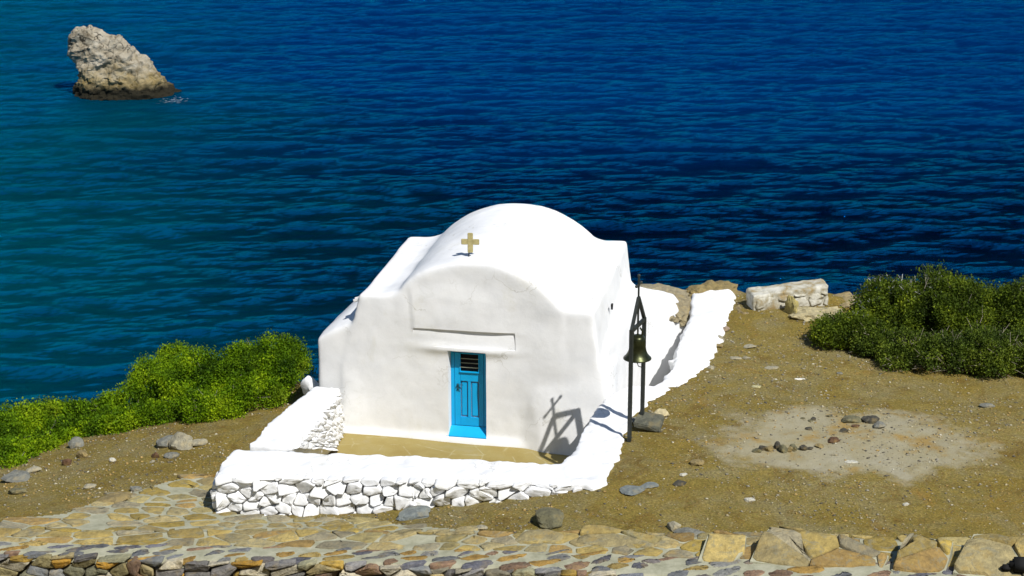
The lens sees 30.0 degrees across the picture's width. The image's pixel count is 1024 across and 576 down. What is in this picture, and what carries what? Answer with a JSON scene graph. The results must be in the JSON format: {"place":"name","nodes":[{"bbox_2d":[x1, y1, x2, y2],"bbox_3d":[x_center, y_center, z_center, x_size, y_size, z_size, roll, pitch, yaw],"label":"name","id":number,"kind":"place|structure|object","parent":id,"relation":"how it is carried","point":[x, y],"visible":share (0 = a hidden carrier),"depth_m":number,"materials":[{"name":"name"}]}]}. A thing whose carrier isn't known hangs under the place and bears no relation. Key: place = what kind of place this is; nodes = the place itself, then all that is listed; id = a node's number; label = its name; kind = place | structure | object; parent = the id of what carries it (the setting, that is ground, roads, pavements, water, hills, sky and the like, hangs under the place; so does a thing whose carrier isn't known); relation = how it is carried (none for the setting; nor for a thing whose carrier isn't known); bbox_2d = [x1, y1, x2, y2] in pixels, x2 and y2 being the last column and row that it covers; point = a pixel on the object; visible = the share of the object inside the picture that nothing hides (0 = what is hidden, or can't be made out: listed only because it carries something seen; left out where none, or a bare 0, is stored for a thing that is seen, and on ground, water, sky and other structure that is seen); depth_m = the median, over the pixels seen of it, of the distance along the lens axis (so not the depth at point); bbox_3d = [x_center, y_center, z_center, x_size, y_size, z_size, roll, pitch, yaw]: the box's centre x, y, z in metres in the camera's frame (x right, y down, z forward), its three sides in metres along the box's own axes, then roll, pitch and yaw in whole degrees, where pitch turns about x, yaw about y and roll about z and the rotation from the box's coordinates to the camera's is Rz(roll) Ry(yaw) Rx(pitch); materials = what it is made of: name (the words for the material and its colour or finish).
{"place":"outdoors","nodes":[
{"label":"outdoors","id":0,"kind":"place"},
{"bbox_2d":[327,433,568,464],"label":"courtyard floor","id":1,"kind":"structure","parent":0,"point":[362,444],"depth_m":35.43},
{"bbox_2d":[0,0,1023,410],"bbox_3d":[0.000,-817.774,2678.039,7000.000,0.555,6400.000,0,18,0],"label":"sea","id":2,"kind":"structure","parent":0,"point":[302,170],"depth_m":109.32,"materials":[{"name":"liquid"}]},
{"bbox_2d":[67,25,180,100],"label":"sea stack","id":3,"kind":"object","parent":2,"relation":"in","point":[112,67],"visible":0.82,"depth_m":123.22,"materials":[{"name":"beige stone"}]},
{"bbox_2d":[0,293,1023,538],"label":"ground","id":4,"kind":"structure","parent":0,"point":[700,501],"depth_m":32.78,"materials":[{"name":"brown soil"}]},
{"bbox_2d":[0,469,29,482],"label":"rock","id":5,"kind":"object","parent":4,"relation":"on","point":[15,475],"visible":1,"depth_m":33.95,"materials":[{"name":"stone"}]},
{"bbox_2d":[8,488,25,494],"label":"rock","id":6,"kind":"object","parent":4,"relation":"on","point":[13,491],"visible":1,"depth_m":32.92,"materials":[{"name":"stone"}]},
{"bbox_2d":[26,466,41,473],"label":"rock","id":7,"kind":"object","parent":4,"relation":"on","point":[32,469],"visible":1,"depth_m":34.39,"materials":[{"name":"stone"}]},
{"bbox_2d":[0,395,86,468],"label":"shrub","id":8,"kind":"object","parent":4,"relation":"on","point":[32,429],"visible":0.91,"depth_m":36.62,"materials":[{"name":"green plant"}]},
{"bbox_2d":[61,459,71,465],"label":"rock","id":9,"kind":"object","parent":4,"relation":"on","point":[64,462],"visible":1,"depth_m":34.66,"materials":[{"name":"stone"}]},
{"bbox_2d":[68,437,83,448],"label":"rock","id":10,"kind":"object","parent":4,"relation":"on","point":[75,442],"visible":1,"depth_m":35.92,"materials":[{"name":"stone"}]},
{"bbox_2d":[76,450,88,457],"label":"rock","id":11,"kind":"object","parent":4,"relation":"on","point":[81,454],"visible":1,"depth_m":35.01,"materials":[{"name":"stone"}]},
{"bbox_2d":[84,484,95,488],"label":"rock","id":12,"kind":"object","parent":4,"relation":"on","point":[86,486],"visible":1,"depth_m":33.08,"materials":[{"name":"stone"}]},
{"bbox_2d":[52,379,154,437],"bbox_3d":[-7.987,2.438,37.293,2.395,1.062,1.988,0,18,0],"label":"shrub","id":13,"kind":"object","parent":4,"relation":"on","point":[104,414],"visible":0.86,"depth_m":37.01,"materials":[{"name":"green plant"}]},
{"bbox_2d":[96,491,132,503],"bbox_3d":[-6.690,3.568,32.232,0.665,0.166,0.477,-6,19,-19],"label":"rock","id":14,"kind":"object","parent":4,"relation":"on","point":[116,497],"visible":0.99,"depth_m":32.16,"materials":[{"name":"stone"}]},
{"bbox_2d":[130,486,141,491],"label":"rock","id":15,"kind":"object","parent":4,"relation":"on","point":[135,488],"visible":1,"depth_m":32.69,"materials":[{"name":"stone"}]},
{"bbox_2d":[151,452,158,457],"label":"rock","id":16,"kind":"object","parent":4,"relation":"on","point":[155,455],"visible":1,"depth_m":34.63,"materials":[{"name":"stone"}]},
{"bbox_2d":[156,435,172,447],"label":"rock","id":17,"kind":"object","parent":4,"relation":"on","point":[162,442],"visible":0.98,"depth_m":35.21,"materials":[{"name":"stone"}]},
{"bbox_2d":[164,452,178,458],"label":"rock","id":18,"kind":"object","parent":4,"relation":"on","point":[169,455],"visible":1,"depth_m":34.57,"materials":[{"name":"stone"}]},
{"bbox_2d":[169,432,192,450],"bbox_3d":[-6.090,2.857,35.145,0.505,0.418,0.373,4,18,12],"label":"rock","id":19,"kind":"object","parent":4,"relation":"on","point":[181,441],"visible":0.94,"depth_m":35.04,"materials":[{"name":"stone"}]},
{"bbox_2d":[192,438,207,446],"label":"rock","id":20,"kind":"object","parent":4,"relation":"on","point":[199,442],"visible":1,"depth_m":35.09,"materials":[{"name":"stone"}]},
{"bbox_2d":[123,328,317,428],"bbox_3d":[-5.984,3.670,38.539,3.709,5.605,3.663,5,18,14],"label":"shrub","id":21,"kind":"object","parent":4,"relation":"on","point":[235,377],"visible":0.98,"depth_m":37.50,"materials":[{"name":"green plant"}]},
{"bbox_2d":[0,474,478,533],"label":"stone paving","id":22,"kind":"structure","parent":4,"relation":"on","point":[184,501],"depth_m":31.16,"materials":[{"name":"beige stone"}]},
{"bbox_2d":[249,386,344,454],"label":"wing wall","id":23,"kind":"structure","parent":4,"relation":"on","point":[311,420],"depth_m":34.38,"materials":[{"name":"stone"}]},
{"bbox_2d":[301,375,318,394],"bbox_3d":[-3.837,1.864,36.529,0.323,0.446,0.332,12,21,33],"label":"boulder","id":24,"kind":"object","parent":4,"relation":"on","point":[308,383],"visible":0.73,"depth_m":36.40,"materials":[{"name":"stone"}]},
{"bbox_2d":[396,505,430,520],"bbox_3d":[-1.617,3.658,31.105,0.645,0.106,0.454,-7,19,-22],"label":"rock","id":25,"kind":"object","parent":4,"relation":"on","point":[415,512],"visible":1,"depth_m":31.00,"materials":[{"name":"stone"}]},
{"bbox_2d":[210,289,735,516],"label":"courtyard wall","id":26,"kind":"structure","parent":4,"relation":"on","point":[277,482],"depth_m":31.64,"materials":[{"name":"paint"}]},
{"bbox_2d":[477,525,487,529],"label":"rock","id":27,"kind":"object","parent":4,"relation":"on","point":[482,527],"visible":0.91,"depth_m":30.12,"materials":[{"name":"stone"}]},
{"bbox_2d":[318,203,685,455],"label":"chapel","id":28,"kind":"structure","parent":4,"relation":"on","point":[512,329],"depth_m":35.56,"materials":[{"name":"white paint"}]},
{"bbox_2d":[449,351,485,438],"bbox_3d":[-0.824,1.993,35.657,0.791,1.787,0.274,3,18,11],"label":"door","id":29,"kind":"structure","parent":28,"relation":"in","point":[467,367],"depth_m":35.74,"materials":[{"name":"blue paint"}]},
{"bbox_2d":[461,233,478,256],"bbox_3d":[-0.765,-0.753,35.036,0.333,0.532,0.042,2,18,5],"label":"roof cross","id":30,"kind":"object","parent":28,"relation":"on","point":[470,241],"visible":1,"depth_m":34.99,"materials":[{"name":"beige stone"}]},
{"bbox_2d":[0,524,1023,575],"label":"retaining wall","id":31,"kind":"structure","parent":4,"relation":"on","point":[594,550],"depth_m":28.95,"materials":[{"name":"stone"}]},
{"bbox_2d":[1000,557,1023,573],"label":"floodlight","id":32,"kind":"object","parent":31,"relation":"attached to","point":[1015,564],"visible":1,"depth_m":28.05,"materials":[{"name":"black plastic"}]},
{"bbox_2d":[535,507,563,529],"bbox_3d":[0.597,3.637,30.148,0.448,0.278,0.647,-4,18,-14],"label":"rock","id":33,"kind":"object","parent":4,"relation":"on","point":[551,518],"visible":1,"depth_m":29.97,"materials":[{"name":"stone"}]},
{"bbox_2d":[620,485,644,495],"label":"rock","id":34,"kind":"object","parent":4,"relation":"on","point":[631,490],"visible":1,"depth_m":30.90,"materials":[{"name":"stone"}]},
{"bbox_2d":[627,274,646,441],"bbox_3d":[2.155,1.258,32.860,0.061,3.138,0.774,7,19,21],"label":"bell stand","id":35,"kind":"object","parent":4,"relation":"on","point":[634,327],"visible":0.94,"depth_m":32.67,"materials":[{"name":"paint"}]},
{"bbox_2d":[623,327,650,366],"bbox_3d":[2.155,0.995,32.777,0.489,0.790,0.489,0,18,0],"label":"bell","id":36,"kind":"object","parent":35,"relation":"hanging from","point":[641,354],"visible":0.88,"depth_m":32.66,"materials":[{"name":"brown metal"}]},
{"bbox_2d":[633,412,664,432],"bbox_3d":[2.396,2.334,33.405,0.548,0.100,0.497,6,30,2],"label":"stone slab","id":37,"kind":"object","parent":4,"relation":"on","point":[649,421],"depth_m":33.31,"materials":[{"name":"grey stone"}]},
{"bbox_2d":[639,482,658,488],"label":"rock","id":38,"kind":"object","parent":4,"relation":"on","point":[646,485],"visible":1,"depth_m":31.09,"materials":[{"name":"stone"}]},
{"bbox_2d":[653,408,668,417],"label":"rock","id":39,"kind":"object","parent":4,"relation":"on","point":[664,412],"visible":0.66,"depth_m":33.84,"materials":[{"name":"stone"}]},
{"bbox_2d":[640,283,689,295],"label":"rock outcrop","id":40,"kind":"object","parent":4,"relation":"on","point":[666,288],"visible":0.22,"depth_m":40.66,"materials":[{"name":"stone"}]},
{"bbox_2d":[667,521,680,531],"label":"rock","id":41,"kind":"object","parent":4,"relation":"on","point":[672,526],"visible":1,"depth_m":29.69,"materials":[{"name":"stone"}]},
{"bbox_2d":[672,480,686,485],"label":"rock","id":42,"kind":"object","parent":4,"relation":"on","point":[678,483],"visible":1,"depth_m":31.18,"materials":[{"name":"stone"}]},
{"bbox_2d":[669,293,690,326],"bbox_3d":[3.413,0.495,39.837,1.010,0.623,1.653,10,20,29],"label":"rock outcrop","id":43,"kind":"object","parent":4,"relation":"on","point":[682,317],"visible":0.47,"depth_m":39.57,"materials":[{"name":"stone"}]},
{"bbox_2d":[673,527,704,535],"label":"rock","id":44,"kind":"object","parent":4,"relation":"on","point":[696,532],"visible":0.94,"depth_m":29.55,"materials":[{"name":"stone"}]},
{"bbox_2d":[690,459,704,465],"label":"rock","id":45,"kind":"object","parent":4,"relation":"on","point":[696,462],"visible":1,"depth_m":31.86,"materials":[{"name":"stone"}]},
{"bbox_2d":[686,280,743,297],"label":"rock outcrop","id":46,"kind":"object","parent":4,"relation":"on","point":[708,285],"visible":0.47,"depth_m":40.70,"materials":[{"name":"stone"}]},
{"bbox_2d":[735,306,748,313],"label":"rock outcrop","id":47,"kind":"object","parent":4,"relation":"on","point":[738,308],"visible":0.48,"depth_m":39.45,"materials":[{"name":"stone"}]},
{"bbox_2d":[744,497,754,501],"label":"rock","id":48,"kind":"object","parent":4,"relation":"on","point":[750,499],"visible":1,"depth_m":30.72,"materials":[{"name":"stone"}]},
{"bbox_2d":[744,344,756,347],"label":"rock","id":49,"kind":"object","parent":4,"relation":"on","point":[749,346],"visible":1,"depth_m":37.54,"materials":[{"name":"stone"}]},
{"bbox_2d":[752,448,761,452],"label":"row stone","id":50,"kind":"object","parent":4,"relation":"on","point":[756,450],"visible":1,"depth_m":32.38,"materials":[{"name":"grey stone"}]},
{"bbox_2d":[758,445,766,450],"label":"row stone","id":51,"kind":"object","parent":4,"relation":"on","point":[762,447],"visible":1,"depth_m":32.47,"materials":[{"name":"grey stone"}]},
{"bbox_2d":[765,445,773,450],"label":"row stone","id":52,"kind":"object","parent":4,"relation":"on","point":[770,448],"visible":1,"depth_m":32.46,"materials":[{"name":"beige stone"}]},
{"bbox_2d":[765,366,777,369],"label":"rock","id":53,"kind":"object","parent":4,"relation":"on","point":[771,367],"visible":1,"depth_m":36.35,"materials":[{"name":"stone"}]},
{"bbox_2d":[774,441,779,448],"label":"row stone","id":54,"kind":"object","parent":4,"relation":"on","point":[776,444],"visible":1,"depth_m":32.49,"materials":[{"name":"grey stone"}]},
{"bbox_2d":[778,444,787,452],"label":"row stone","id":55,"kind":"object","parent":4,"relation":"on","point":[783,448],"visible":1,"depth_m":32.37,"materials":[{"name":"beige stone"}]},
{"bbox_2d":[746,278,827,310],"bbox_3d":[5.753,0.340,39.909,1.737,0.896,0.608,-4,18,-13],"label":"masonry block","id":56,"kind":"object","parent":4,"relation":"on","point":[812,293],"depth_m":39.69,"materials":[{"name":"white stone"}]},
{"bbox_2d":[783,295,798,313],"bbox_3d":[5.804,0.516,39.393,0.385,0.760,0.596,-13,21,-34],"label":"rock outcrop","id":57,"kind":"object","parent":4,"relation":"on","point":[791,304],"visible":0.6,"depth_m":39.26,"materials":[{"name":"stone"}]},
{"bbox_2d":[790,444,797,451],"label":"row stone","id":58,"kind":"object","parent":4,"relation":"on","point":[795,448],"visible":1,"depth_m":32.44,"materials":[{"name":"beige stone"}]},
{"bbox_2d":[799,445,807,450],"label":"row stone","id":59,"kind":"object","parent":4,"relation":"on","point":[803,447],"visible":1,"depth_m":32.45,"materials":[{"name":"grey stone"}]},
{"bbox_2d":[788,306,842,320],"bbox_3d":[6.189,0.642,39.317,1.274,0.508,0.866,3,18,9],"label":"rock outcrop","id":60,"kind":"object","parent":4,"relation":"on","point":[806,313],"visible":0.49,"depth_m":39.10,"materials":[{"name":"stone"}]},
{"bbox_2d":[814,443,823,447],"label":"row stone","id":61,"kind":"object","parent":4,"relation":"on","point":[819,445],"visible":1,"depth_m":32.62,"materials":[{"name":"beige stone"}]},
{"bbox_2d":[828,437,839,442],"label":"rock","id":62,"kind":"object","parent":4,"relation":"on","point":[833,439],"visible":1,"depth_m":32.82,"materials":[{"name":"stone"}]},
{"bbox_2d":[840,428,847,432],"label":"rock","id":63,"kind":"object","parent":4,"relation":"on","point":[843,430],"visible":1,"depth_m":33.27,"materials":[{"name":"stone"}]},
{"bbox_2d":[834,292,855,307],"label":"rock outcrop","id":64,"kind":"object","parent":4,"relation":"on","point":[846,296],"visible":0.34,"depth_m":40.19,"materials":[{"name":"stone"}]},
{"bbox_2d":[844,460,857,463],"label":"rock","id":65,"kind":"object","parent":4,"relation":"on","point":[850,461],"visible":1,"depth_m":32.05,"materials":[{"name":"stone"}]},
{"bbox_2d":[842,415,861,422],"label":"rock","id":66,"kind":"object","parent":4,"relation":"on","point":[851,419],"visible":1,"depth_m":33.72,"materials":[{"name":"stone"}]},
{"bbox_2d":[861,415,879,423],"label":"rock","id":67,"kind":"object","parent":4,"relation":"on","point":[872,419],"visible":1,"depth_m":33.67,"materials":[{"name":"stone"}]},
{"bbox_2d":[873,421,885,428],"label":"rock","id":68,"kind":"object","parent":4,"relation":"on","point":[878,424],"visible":1,"depth_m":33.42,"materials":[{"name":"stone"}]},
{"bbox_2d":[806,258,1023,350],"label":"shrub","id":69,"kind":"object","parent":4,"relation":"on","point":[938,300],"visible":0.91,"depth_m":37.50,"materials":[{"name":"green plant"}]},
{"bbox_2d":[847,317,1023,380],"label":"shrub","id":70,"kind":"object","parent":4,"relation":"on","point":[982,351],"visible":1,"depth_m":36.19,"materials":[{"name":"green plant"}]},
{"bbox_2d":[979,403,994,407],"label":"rock","id":71,"kind":"object","parent":4,"relation":"on","point":[986,405],"visible":1,"depth_m":34.52,"materials":[{"name":"stone"}]}
]}

